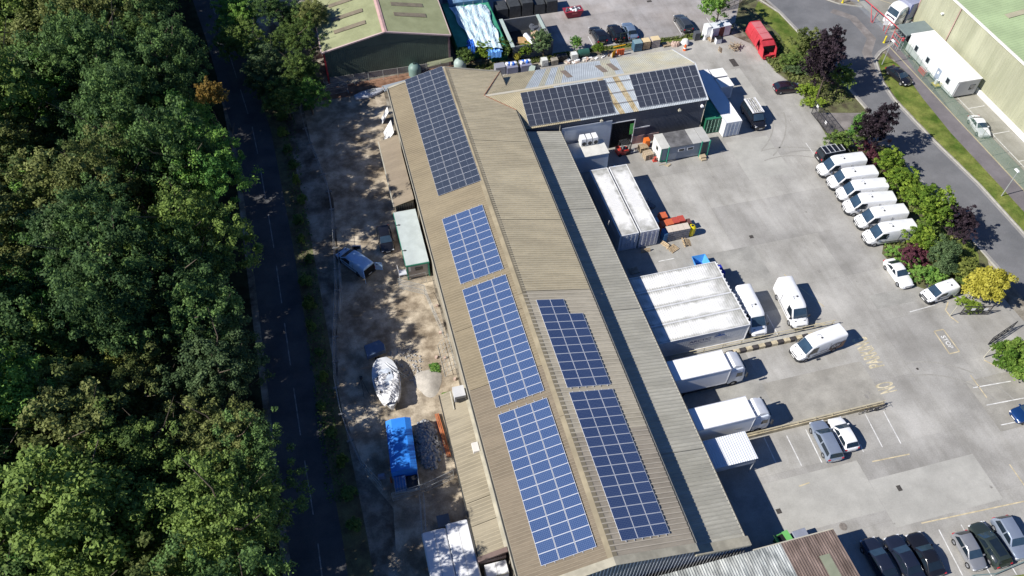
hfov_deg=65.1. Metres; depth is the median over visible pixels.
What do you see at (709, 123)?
door
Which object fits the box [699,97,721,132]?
shipping container
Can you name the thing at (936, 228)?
shrub
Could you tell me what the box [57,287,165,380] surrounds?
woodland tree
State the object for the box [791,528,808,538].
waste bin
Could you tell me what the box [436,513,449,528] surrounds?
equipment box
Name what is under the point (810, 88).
lime hedge
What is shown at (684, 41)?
bulk bag
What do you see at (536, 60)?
bank weeds
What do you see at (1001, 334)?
steel gate
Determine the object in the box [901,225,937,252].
lime shrub
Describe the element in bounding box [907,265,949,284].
shrub
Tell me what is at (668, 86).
solar array
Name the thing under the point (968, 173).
kerb
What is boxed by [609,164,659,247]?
shipping container
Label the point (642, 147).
pallet
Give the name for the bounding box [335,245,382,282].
van
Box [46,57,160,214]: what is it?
woodland tree
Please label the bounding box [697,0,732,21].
round tree
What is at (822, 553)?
building
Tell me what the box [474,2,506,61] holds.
shipping container
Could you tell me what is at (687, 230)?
crate
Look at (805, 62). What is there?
shrub tree
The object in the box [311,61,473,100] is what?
red soil strip
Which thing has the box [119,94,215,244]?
woodland tree
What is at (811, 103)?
lime hedge
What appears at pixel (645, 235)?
door
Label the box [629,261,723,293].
shipping container
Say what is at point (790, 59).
shrub
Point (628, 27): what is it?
parked car
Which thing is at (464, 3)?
door
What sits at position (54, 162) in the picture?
woodland tree
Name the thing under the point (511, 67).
bulk bin
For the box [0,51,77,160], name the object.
woodland tree
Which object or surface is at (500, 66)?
crate
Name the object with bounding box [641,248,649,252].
pallet
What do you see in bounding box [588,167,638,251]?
shipping container
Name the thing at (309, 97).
lane side tree
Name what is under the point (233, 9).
lane side tree
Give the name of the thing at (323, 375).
scrub bush
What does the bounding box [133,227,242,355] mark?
woodland tree
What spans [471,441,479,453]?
roof vent box
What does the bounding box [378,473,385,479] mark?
tool case
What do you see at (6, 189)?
woodland tree
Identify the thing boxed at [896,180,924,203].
lime shrub tree
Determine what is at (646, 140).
orange box
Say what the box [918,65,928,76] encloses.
barrier pile
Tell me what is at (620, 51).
plastic barriers
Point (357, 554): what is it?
lane verge
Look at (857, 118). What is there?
upright tree
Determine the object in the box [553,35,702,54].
grass strip
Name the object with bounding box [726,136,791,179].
bay
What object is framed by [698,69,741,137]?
shipping container
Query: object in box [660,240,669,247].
pallet
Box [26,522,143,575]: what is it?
woodland tree
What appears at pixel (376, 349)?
covered trailer
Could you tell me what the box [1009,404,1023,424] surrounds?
parked car
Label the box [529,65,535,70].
fallen bin
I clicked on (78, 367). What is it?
woodland tree
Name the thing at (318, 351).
scrub bush
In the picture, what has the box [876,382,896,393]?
painted no
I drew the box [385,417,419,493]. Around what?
tent trailer
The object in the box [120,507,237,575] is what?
woodland tree
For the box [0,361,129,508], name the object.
woodland tree
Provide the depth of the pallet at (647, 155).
110.28 m
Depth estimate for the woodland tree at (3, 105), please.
88.56 m
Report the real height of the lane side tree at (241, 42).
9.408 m
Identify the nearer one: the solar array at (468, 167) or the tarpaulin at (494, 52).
the solar array at (468, 167)
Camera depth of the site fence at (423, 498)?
78.13 m
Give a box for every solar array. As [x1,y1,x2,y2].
[405,66,480,195]
[442,205,503,283]
[462,274,543,407]
[498,397,595,565]
[520,80,614,126]
[536,299,610,388]
[569,389,669,540]
[629,65,705,107]
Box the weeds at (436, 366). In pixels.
[302,103,445,393]
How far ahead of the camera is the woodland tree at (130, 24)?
98.99 m
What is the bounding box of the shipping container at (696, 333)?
[651,308,750,356]
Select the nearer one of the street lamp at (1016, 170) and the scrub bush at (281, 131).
the street lamp at (1016, 170)
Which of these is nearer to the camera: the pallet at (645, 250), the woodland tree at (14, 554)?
the woodland tree at (14, 554)
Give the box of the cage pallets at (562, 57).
[556,52,567,61]
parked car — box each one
[376,224,394,252]
[589,26,607,43]
[607,24,624,42]
[621,22,638,40]
[673,14,693,32]
[772,80,800,94]
[809,420,843,462]
[827,417,859,452]
[860,537,898,575]
[883,258,913,288]
[884,534,925,575]
[885,65,912,86]
[905,531,946,575]
[950,530,986,571]
[967,115,990,137]
[968,521,1012,569]
[990,515,1023,560]
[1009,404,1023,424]
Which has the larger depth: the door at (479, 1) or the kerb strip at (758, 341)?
the door at (479, 1)
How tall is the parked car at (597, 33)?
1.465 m
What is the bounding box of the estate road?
[769,0,1023,297]
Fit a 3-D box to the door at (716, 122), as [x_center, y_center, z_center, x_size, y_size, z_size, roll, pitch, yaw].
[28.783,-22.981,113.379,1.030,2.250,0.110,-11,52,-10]
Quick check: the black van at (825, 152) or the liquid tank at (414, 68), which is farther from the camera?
the liquid tank at (414, 68)
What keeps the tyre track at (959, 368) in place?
on the yard at (938, 418)
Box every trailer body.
[422,528,455,575]
[445,519,480,575]
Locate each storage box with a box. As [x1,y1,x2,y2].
[484,560,508,575]
[709,68,727,78]
[715,77,733,97]
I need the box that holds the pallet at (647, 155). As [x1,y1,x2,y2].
[642,149,653,160]
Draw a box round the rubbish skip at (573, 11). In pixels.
[562,5,583,17]
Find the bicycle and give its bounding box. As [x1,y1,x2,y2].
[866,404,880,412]
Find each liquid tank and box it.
[408,62,420,76]
[454,57,465,67]
[540,56,548,66]
[569,51,578,60]
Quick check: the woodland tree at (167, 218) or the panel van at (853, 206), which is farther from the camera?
the panel van at (853, 206)
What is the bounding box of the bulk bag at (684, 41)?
[681,38,688,45]
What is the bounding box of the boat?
[372,357,406,409]
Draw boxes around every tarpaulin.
[449,4,502,48]
[466,39,475,53]
[485,47,502,58]
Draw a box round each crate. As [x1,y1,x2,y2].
[494,62,505,73]
[550,57,557,65]
[631,39,642,51]
[641,37,650,49]
[650,36,660,47]
[657,212,667,220]
[659,220,667,233]
[660,228,667,241]
[665,218,673,225]
[665,226,673,240]
[671,217,679,224]
[671,225,678,240]
[676,224,684,239]
[677,215,685,223]
[682,222,689,238]
[692,30,700,40]
[714,35,721,43]
[718,264,724,275]
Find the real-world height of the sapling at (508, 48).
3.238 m
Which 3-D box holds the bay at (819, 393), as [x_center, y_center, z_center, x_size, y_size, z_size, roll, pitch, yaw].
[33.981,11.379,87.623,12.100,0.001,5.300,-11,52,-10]
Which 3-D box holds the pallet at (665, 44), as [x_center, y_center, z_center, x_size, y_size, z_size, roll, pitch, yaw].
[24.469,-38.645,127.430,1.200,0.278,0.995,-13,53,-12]
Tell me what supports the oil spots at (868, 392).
on the yard at (938, 418)
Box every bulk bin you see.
[505,61,517,73]
[518,59,531,71]
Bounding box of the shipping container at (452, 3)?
[442,0,487,6]
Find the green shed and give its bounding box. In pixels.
[312,0,450,83]
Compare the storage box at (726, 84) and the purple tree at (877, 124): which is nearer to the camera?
the purple tree at (877, 124)
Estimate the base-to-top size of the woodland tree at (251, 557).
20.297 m
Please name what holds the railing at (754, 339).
on the yard at (938, 418)
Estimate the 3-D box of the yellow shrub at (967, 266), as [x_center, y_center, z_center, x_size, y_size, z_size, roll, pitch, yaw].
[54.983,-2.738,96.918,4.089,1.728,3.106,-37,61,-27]
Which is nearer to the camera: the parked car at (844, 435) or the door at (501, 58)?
the parked car at (844, 435)
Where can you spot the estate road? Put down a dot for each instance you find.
(1000, 240)
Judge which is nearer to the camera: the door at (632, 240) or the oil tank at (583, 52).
the door at (632, 240)
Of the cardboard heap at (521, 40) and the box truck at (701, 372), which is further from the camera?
the cardboard heap at (521, 40)
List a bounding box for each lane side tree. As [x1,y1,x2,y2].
[205,14,281,73]
[209,0,263,42]
[240,33,286,93]
[244,71,282,103]
[246,0,302,50]
[259,74,305,119]
[271,4,327,61]
[279,48,325,88]
[286,74,331,114]
[293,0,330,31]
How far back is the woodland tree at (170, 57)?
95.97 m
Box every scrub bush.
[277,126,289,136]
[282,143,292,152]
[288,159,300,169]
[292,173,300,184]
[292,213,303,224]
[297,193,307,203]
[297,233,304,242]
[297,272,312,286]
[301,295,317,309]
[305,253,313,262]
[306,318,316,331]
[314,347,323,356]
[315,399,325,410]
[319,370,328,382]
[325,425,337,438]
[336,452,349,468]
[341,485,358,502]
[345,516,361,532]
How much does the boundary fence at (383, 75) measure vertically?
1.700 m
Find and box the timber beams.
[435,413,450,456]
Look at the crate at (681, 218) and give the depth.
101.65 m
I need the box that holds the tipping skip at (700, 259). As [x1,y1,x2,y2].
[692,254,709,264]
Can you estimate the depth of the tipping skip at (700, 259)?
98.39 m
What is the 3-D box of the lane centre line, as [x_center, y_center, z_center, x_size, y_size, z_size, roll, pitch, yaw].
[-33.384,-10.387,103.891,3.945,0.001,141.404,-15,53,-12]
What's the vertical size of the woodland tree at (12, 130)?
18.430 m
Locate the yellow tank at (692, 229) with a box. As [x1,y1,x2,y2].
[689,224,695,236]
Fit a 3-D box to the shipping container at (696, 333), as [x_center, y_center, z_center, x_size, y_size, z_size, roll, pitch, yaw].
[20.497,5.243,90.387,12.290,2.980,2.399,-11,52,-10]
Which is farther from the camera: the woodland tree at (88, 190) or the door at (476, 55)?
the door at (476, 55)
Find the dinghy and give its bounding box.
[354,88,383,99]
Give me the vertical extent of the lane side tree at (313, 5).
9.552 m
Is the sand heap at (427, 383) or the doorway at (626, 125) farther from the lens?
the doorway at (626, 125)
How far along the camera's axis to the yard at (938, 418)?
94.07 m
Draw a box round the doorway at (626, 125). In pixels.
[610,120,633,147]
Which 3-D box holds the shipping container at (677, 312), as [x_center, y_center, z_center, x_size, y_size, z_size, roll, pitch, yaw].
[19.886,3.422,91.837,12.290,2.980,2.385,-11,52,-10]
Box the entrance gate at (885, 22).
[866,0,898,36]
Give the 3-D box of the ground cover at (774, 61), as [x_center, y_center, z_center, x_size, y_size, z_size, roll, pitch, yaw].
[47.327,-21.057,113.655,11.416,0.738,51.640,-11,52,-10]
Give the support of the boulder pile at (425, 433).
on the gravel yard at (346, 134)
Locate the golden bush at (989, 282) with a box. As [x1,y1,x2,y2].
[961,265,1018,303]
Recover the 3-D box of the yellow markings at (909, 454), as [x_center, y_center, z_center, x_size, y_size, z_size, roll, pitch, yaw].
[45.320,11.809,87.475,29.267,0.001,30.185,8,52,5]
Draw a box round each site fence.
[299,81,382,489]
[391,470,453,533]
[398,272,443,336]
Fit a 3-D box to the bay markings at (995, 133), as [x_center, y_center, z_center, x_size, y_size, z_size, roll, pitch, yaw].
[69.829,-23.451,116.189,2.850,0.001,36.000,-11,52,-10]
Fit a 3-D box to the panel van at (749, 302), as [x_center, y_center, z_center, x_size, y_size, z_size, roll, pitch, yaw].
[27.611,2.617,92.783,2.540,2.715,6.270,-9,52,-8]
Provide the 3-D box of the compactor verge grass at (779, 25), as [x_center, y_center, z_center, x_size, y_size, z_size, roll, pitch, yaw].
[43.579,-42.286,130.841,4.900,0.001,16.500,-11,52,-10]
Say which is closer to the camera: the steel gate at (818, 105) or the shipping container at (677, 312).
the shipping container at (677, 312)
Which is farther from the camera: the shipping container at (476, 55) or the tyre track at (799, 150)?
the shipping container at (476, 55)
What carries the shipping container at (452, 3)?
on the neighbour yard at (650, 19)
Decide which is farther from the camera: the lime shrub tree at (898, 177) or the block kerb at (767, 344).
the lime shrub tree at (898, 177)
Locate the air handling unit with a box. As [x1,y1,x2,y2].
[450,385,465,409]
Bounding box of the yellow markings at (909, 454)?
[784,274,1023,523]
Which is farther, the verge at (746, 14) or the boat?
the verge at (746, 14)
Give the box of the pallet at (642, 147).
[637,143,648,152]
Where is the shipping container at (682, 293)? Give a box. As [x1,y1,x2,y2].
[624,277,731,309]
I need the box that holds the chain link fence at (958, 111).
[896,33,1023,188]
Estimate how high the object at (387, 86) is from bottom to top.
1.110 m
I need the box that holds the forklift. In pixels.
[615,139,636,156]
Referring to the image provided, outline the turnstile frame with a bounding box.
[888,30,905,50]
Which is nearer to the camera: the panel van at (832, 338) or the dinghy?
the panel van at (832, 338)
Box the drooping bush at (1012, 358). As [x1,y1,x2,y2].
[989,336,1023,380]
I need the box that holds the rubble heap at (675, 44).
[671,41,679,46]
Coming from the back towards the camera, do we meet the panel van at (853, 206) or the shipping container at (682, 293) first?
the panel van at (853, 206)
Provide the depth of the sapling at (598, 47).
124.50 m
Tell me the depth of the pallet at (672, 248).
100.32 m
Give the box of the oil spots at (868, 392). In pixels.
[651,69,992,523]
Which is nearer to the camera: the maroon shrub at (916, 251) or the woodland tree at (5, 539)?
the woodland tree at (5, 539)
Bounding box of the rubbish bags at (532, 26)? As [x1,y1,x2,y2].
[529,23,541,31]
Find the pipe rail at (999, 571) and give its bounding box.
[972,561,1023,575]
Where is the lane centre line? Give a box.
[210,0,322,575]
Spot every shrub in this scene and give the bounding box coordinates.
[779,48,805,68]
[782,63,808,74]
[822,127,870,147]
[854,139,881,164]
[883,243,920,269]
[897,239,930,267]
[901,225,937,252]
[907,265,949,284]
[917,216,951,259]
[926,233,962,274]
[953,253,980,277]
[953,272,969,285]
[954,295,983,314]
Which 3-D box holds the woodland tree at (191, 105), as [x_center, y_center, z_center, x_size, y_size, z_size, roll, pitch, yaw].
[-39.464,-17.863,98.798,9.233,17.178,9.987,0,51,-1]
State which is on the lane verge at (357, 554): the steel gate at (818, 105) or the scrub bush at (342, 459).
the scrub bush at (342, 459)
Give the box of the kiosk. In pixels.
[894,21,932,48]
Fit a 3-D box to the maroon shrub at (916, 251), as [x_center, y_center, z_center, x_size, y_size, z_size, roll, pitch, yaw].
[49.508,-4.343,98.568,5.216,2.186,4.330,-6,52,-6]
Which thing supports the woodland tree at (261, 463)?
on the woodland floor
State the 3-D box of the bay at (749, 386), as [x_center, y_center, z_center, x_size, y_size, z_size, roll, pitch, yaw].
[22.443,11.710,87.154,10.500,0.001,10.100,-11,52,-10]
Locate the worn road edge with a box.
[830,9,882,77]
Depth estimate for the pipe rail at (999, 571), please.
75.07 m
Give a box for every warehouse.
[387,66,751,575]
[910,0,1023,140]
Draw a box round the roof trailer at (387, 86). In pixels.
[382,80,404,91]
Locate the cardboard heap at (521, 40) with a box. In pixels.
[516,37,530,45]
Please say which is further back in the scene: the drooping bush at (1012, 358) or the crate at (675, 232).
the crate at (675, 232)
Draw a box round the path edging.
[888,45,1023,190]
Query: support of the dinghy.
on the gravel yard at (346, 134)
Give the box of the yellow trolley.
[931,79,941,88]
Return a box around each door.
[449,2,467,6]
[468,0,486,4]
[474,49,480,57]
[499,47,506,59]
[618,235,628,250]
[627,234,637,248]
[639,231,649,246]
[647,230,658,244]
[700,142,707,153]
[705,119,713,132]
[711,118,720,131]
[722,87,731,96]
[723,123,733,135]
[731,121,740,134]
[933,68,941,79]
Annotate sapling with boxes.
[456,47,473,66]
[474,40,491,61]
[498,36,512,56]
[513,53,520,59]
[518,41,532,54]
[530,28,553,55]
[570,35,581,48]
[591,42,603,53]
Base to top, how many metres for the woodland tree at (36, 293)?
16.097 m
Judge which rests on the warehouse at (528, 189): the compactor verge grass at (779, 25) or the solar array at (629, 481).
the solar array at (629, 481)
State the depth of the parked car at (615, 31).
127.22 m
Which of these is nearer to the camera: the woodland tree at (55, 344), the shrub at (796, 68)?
the woodland tree at (55, 344)
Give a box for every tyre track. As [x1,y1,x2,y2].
[761,108,773,149]
[761,146,817,151]
[764,155,814,160]
[773,112,786,155]
[783,150,816,153]
[906,361,1013,398]
[908,374,998,401]
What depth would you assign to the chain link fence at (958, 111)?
116.59 m
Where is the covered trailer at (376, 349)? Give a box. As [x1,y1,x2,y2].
[364,340,385,359]
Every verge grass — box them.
[754,1,799,57]
[878,53,1023,230]
[900,166,978,265]
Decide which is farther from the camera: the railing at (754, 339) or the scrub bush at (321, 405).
the railing at (754, 339)
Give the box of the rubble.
[563,52,619,63]
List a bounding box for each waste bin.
[773,530,792,542]
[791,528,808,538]
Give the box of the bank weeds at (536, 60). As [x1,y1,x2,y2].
[466,32,701,69]
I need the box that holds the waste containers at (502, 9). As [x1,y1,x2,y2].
[493,0,557,19]
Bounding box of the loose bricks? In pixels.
[435,304,455,380]
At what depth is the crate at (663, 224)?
101.17 m
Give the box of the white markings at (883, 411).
[588,19,1023,575]
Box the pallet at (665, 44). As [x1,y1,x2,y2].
[661,42,670,47]
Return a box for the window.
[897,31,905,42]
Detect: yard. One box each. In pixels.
[304,91,504,575]
[439,0,738,54]
[502,34,1023,575]
[860,0,1023,187]
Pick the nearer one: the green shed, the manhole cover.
the manhole cover
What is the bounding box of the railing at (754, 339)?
[672,320,835,357]
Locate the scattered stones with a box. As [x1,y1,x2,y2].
[385,348,423,382]
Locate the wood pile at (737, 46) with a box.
[728,42,742,51]
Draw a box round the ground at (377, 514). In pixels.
[217,0,1023,575]
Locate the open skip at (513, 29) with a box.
[499,14,552,59]
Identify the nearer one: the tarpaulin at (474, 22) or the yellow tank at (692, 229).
the yellow tank at (692, 229)
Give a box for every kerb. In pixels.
[726,331,815,353]
[760,0,865,108]
[828,0,861,6]
[875,43,1023,233]
[889,144,997,268]
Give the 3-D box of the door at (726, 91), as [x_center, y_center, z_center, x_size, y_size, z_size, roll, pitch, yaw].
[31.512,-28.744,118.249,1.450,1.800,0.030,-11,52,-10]
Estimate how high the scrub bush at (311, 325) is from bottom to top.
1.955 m
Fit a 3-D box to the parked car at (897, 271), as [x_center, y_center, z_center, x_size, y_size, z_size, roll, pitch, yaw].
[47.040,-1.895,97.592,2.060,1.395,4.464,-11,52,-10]
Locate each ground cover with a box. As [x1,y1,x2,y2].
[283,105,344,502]
[766,34,970,283]
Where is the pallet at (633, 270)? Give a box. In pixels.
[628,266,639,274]
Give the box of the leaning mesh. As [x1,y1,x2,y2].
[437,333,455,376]
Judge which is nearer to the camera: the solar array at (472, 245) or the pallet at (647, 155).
the solar array at (472, 245)
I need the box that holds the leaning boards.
[381,107,393,138]
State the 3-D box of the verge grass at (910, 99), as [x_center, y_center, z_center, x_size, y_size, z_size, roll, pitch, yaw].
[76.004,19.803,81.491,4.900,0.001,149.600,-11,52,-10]
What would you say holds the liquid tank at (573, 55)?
on the yard at (938, 418)
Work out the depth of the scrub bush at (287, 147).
110.15 m
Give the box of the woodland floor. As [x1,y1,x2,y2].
[0,0,282,575]
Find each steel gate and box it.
[811,101,835,132]
[960,306,993,313]
[988,321,1017,344]
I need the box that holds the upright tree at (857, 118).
[846,111,866,140]
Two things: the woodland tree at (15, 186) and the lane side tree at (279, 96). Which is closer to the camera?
the woodland tree at (15, 186)
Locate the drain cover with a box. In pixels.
[729,59,738,66]
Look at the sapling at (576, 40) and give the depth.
124.61 m
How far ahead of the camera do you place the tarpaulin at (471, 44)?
122.11 m
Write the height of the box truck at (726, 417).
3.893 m
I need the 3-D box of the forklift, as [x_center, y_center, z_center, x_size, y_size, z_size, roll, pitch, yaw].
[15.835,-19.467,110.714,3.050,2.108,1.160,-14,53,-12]
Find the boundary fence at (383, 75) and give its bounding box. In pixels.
[323,62,440,89]
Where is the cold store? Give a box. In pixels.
[567,132,608,172]
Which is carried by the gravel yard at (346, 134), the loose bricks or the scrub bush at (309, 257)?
the loose bricks
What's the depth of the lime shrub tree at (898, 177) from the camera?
103.74 m
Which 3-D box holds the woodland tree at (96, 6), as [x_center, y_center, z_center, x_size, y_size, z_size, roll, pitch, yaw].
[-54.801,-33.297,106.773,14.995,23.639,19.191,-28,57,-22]
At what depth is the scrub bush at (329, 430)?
82.81 m
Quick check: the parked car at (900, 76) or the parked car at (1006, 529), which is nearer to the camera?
the parked car at (1006, 529)
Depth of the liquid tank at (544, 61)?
123.10 m
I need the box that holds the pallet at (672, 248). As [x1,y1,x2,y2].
[667,244,678,252]
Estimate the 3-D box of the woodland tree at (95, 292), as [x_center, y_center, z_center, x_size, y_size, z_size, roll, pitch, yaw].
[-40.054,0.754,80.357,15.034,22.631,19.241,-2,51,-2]
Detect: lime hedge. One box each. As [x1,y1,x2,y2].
[795,82,821,97]
[800,96,826,107]
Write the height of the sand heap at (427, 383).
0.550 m
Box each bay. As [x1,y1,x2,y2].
[618,244,681,269]
[683,353,783,433]
[706,245,781,311]
[717,464,781,545]
[725,68,771,119]
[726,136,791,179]
[762,361,884,423]
[762,461,884,534]
[869,286,924,308]
[869,454,1002,527]
[966,371,1023,431]
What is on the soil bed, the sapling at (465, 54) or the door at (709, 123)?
the sapling at (465, 54)
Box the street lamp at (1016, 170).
[1001,168,1019,195]
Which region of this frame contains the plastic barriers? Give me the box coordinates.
[612,44,625,56]
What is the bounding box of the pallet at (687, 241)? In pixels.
[684,238,691,245]
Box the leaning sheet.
[427,57,452,66]
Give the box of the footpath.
[886,44,1023,210]
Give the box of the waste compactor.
[745,21,776,59]
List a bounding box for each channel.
[766,0,867,108]
[872,43,1023,237]
[891,145,1000,268]
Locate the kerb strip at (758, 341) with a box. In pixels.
[671,324,831,359]
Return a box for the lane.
[193,0,347,575]
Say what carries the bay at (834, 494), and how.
on the yard at (938, 418)
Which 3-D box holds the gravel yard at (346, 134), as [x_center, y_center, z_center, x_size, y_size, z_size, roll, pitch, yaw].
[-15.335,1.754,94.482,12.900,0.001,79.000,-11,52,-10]
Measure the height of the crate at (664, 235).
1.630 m
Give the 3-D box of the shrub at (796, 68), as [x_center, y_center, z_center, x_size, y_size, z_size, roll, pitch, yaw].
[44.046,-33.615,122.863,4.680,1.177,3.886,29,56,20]
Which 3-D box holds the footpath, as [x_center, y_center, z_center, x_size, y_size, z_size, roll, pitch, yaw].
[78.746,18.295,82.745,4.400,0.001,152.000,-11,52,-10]
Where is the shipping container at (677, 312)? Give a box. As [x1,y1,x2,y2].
[643,292,740,326]
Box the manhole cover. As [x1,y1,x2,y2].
[839,523,846,529]
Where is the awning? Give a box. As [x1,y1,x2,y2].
[703,431,757,471]
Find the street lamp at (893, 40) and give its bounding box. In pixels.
[881,39,894,64]
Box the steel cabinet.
[702,19,731,38]
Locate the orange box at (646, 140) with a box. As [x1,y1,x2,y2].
[643,137,650,146]
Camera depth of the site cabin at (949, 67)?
121.35 m
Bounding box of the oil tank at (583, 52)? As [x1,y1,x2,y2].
[578,48,589,57]
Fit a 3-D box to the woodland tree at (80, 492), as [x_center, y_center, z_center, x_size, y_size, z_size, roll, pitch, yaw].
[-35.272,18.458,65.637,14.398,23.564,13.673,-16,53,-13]
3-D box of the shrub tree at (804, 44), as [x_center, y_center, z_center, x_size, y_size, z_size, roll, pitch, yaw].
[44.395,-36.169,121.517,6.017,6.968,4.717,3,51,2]
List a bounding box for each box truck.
[667,349,747,396]
[688,396,773,440]
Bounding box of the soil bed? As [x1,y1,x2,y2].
[466,23,733,69]
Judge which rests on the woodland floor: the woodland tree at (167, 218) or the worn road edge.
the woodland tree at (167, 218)
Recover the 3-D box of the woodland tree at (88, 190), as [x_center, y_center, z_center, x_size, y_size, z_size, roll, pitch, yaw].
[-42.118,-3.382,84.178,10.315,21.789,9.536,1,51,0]
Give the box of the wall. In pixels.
[747,400,885,438]
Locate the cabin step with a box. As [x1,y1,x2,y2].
[699,153,706,160]
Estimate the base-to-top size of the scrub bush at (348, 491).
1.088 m
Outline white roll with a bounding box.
[523,33,533,43]
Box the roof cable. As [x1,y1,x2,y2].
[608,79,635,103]
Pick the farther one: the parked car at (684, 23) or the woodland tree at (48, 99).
the parked car at (684, 23)
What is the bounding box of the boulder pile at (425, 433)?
[413,419,441,469]
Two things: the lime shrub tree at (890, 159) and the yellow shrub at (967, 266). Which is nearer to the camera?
the yellow shrub at (967, 266)
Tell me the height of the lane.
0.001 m
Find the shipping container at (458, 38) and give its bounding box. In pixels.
[441,3,472,57]
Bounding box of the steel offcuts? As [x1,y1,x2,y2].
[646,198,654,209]
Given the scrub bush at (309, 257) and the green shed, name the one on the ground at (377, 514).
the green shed
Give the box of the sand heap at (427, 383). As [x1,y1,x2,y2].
[414,369,441,397]
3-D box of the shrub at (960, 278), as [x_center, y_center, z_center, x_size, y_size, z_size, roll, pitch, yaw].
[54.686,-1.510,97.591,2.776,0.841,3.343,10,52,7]
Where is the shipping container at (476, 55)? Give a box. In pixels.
[464,4,487,58]
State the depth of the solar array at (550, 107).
107.14 m
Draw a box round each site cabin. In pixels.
[393,209,429,279]
[652,127,710,162]
[905,30,982,97]
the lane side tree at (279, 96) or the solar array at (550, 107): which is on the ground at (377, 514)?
the lane side tree at (279, 96)
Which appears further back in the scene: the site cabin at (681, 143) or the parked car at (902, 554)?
the site cabin at (681, 143)
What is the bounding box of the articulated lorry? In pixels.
[883,0,919,28]
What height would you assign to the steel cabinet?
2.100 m
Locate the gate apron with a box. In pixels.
[814,113,889,146]
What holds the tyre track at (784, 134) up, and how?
on the yard at (938, 418)
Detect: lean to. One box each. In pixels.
[378,135,414,211]
[438,385,508,568]
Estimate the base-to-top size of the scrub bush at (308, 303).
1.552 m
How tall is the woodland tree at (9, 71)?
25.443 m
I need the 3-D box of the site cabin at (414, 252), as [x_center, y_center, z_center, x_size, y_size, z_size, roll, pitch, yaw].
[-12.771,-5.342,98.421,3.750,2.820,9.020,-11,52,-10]
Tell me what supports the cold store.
on the yard at (938, 418)
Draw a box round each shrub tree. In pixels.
[787,27,822,59]
[798,53,827,76]
[829,63,856,94]
[872,145,907,174]
[883,166,920,194]
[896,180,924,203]
[906,183,958,227]
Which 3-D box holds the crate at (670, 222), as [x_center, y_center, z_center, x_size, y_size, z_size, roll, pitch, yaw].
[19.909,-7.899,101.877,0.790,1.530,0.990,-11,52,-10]
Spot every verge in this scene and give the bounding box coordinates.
[227,0,373,575]
[735,0,988,293]
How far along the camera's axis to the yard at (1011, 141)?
116.40 m
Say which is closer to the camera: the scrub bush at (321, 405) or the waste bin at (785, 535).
the waste bin at (785, 535)
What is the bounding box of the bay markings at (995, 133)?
[957,97,1023,166]
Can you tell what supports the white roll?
in the open skip at (513, 29)
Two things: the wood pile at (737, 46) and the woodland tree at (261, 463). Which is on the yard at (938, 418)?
the wood pile at (737, 46)
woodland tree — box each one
[0,0,40,40]
[0,0,102,120]
[0,16,53,134]
[0,20,93,122]
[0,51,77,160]
[0,99,53,182]
[0,100,16,203]
[0,110,105,204]
[0,146,146,231]
[0,166,66,326]
[0,178,20,207]
[0,218,112,355]
[0,250,67,356]
[0,267,74,416]
[0,297,97,386]
[0,342,69,453]
[0,347,143,478]
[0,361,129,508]
[0,422,81,541]
[0,429,172,575]
[0,430,14,496]
[0,526,23,575]
[0,538,108,575]
[1,163,50,288]
[4,148,140,207]
[7,51,74,152]
[7,194,131,305]
[7,549,20,568]
[16,186,171,372]
[20,64,170,165]
[23,0,159,59]
[24,8,116,92]
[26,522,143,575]
[29,0,123,34]
[39,120,152,273]
[42,166,155,319]
[44,0,155,142]
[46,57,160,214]
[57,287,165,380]
[81,396,199,528]
[96,340,179,440]
[97,176,263,292]
[101,0,220,118]
[106,0,175,26]
[106,0,183,108]
[109,0,192,52]
[109,107,263,234]
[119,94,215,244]
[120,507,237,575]
[127,474,202,561]
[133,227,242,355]
[141,420,296,575]
[143,530,298,575]
[144,89,238,193]
[144,383,271,493]
[148,280,275,428]
[154,262,244,377]
[163,0,190,53]
[175,406,314,575]
[193,75,243,191]
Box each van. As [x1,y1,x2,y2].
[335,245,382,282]
[733,283,768,338]
[740,97,765,129]
[773,276,810,329]
[789,323,847,361]
[814,144,851,162]
[815,151,867,178]
[825,165,878,190]
[834,177,888,201]
[841,191,896,216]
[853,203,908,230]
[861,218,916,246]
[919,278,959,304]
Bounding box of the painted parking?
[852,337,884,368]
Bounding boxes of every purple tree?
[797,23,846,98]
[816,26,846,58]
[851,101,900,150]
[936,202,979,243]
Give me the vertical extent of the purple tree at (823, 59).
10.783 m
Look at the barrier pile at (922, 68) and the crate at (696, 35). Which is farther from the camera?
the crate at (696, 35)
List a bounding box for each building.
[484,49,708,148]
[660,528,859,575]
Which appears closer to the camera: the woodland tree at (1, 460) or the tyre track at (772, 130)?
the woodland tree at (1, 460)

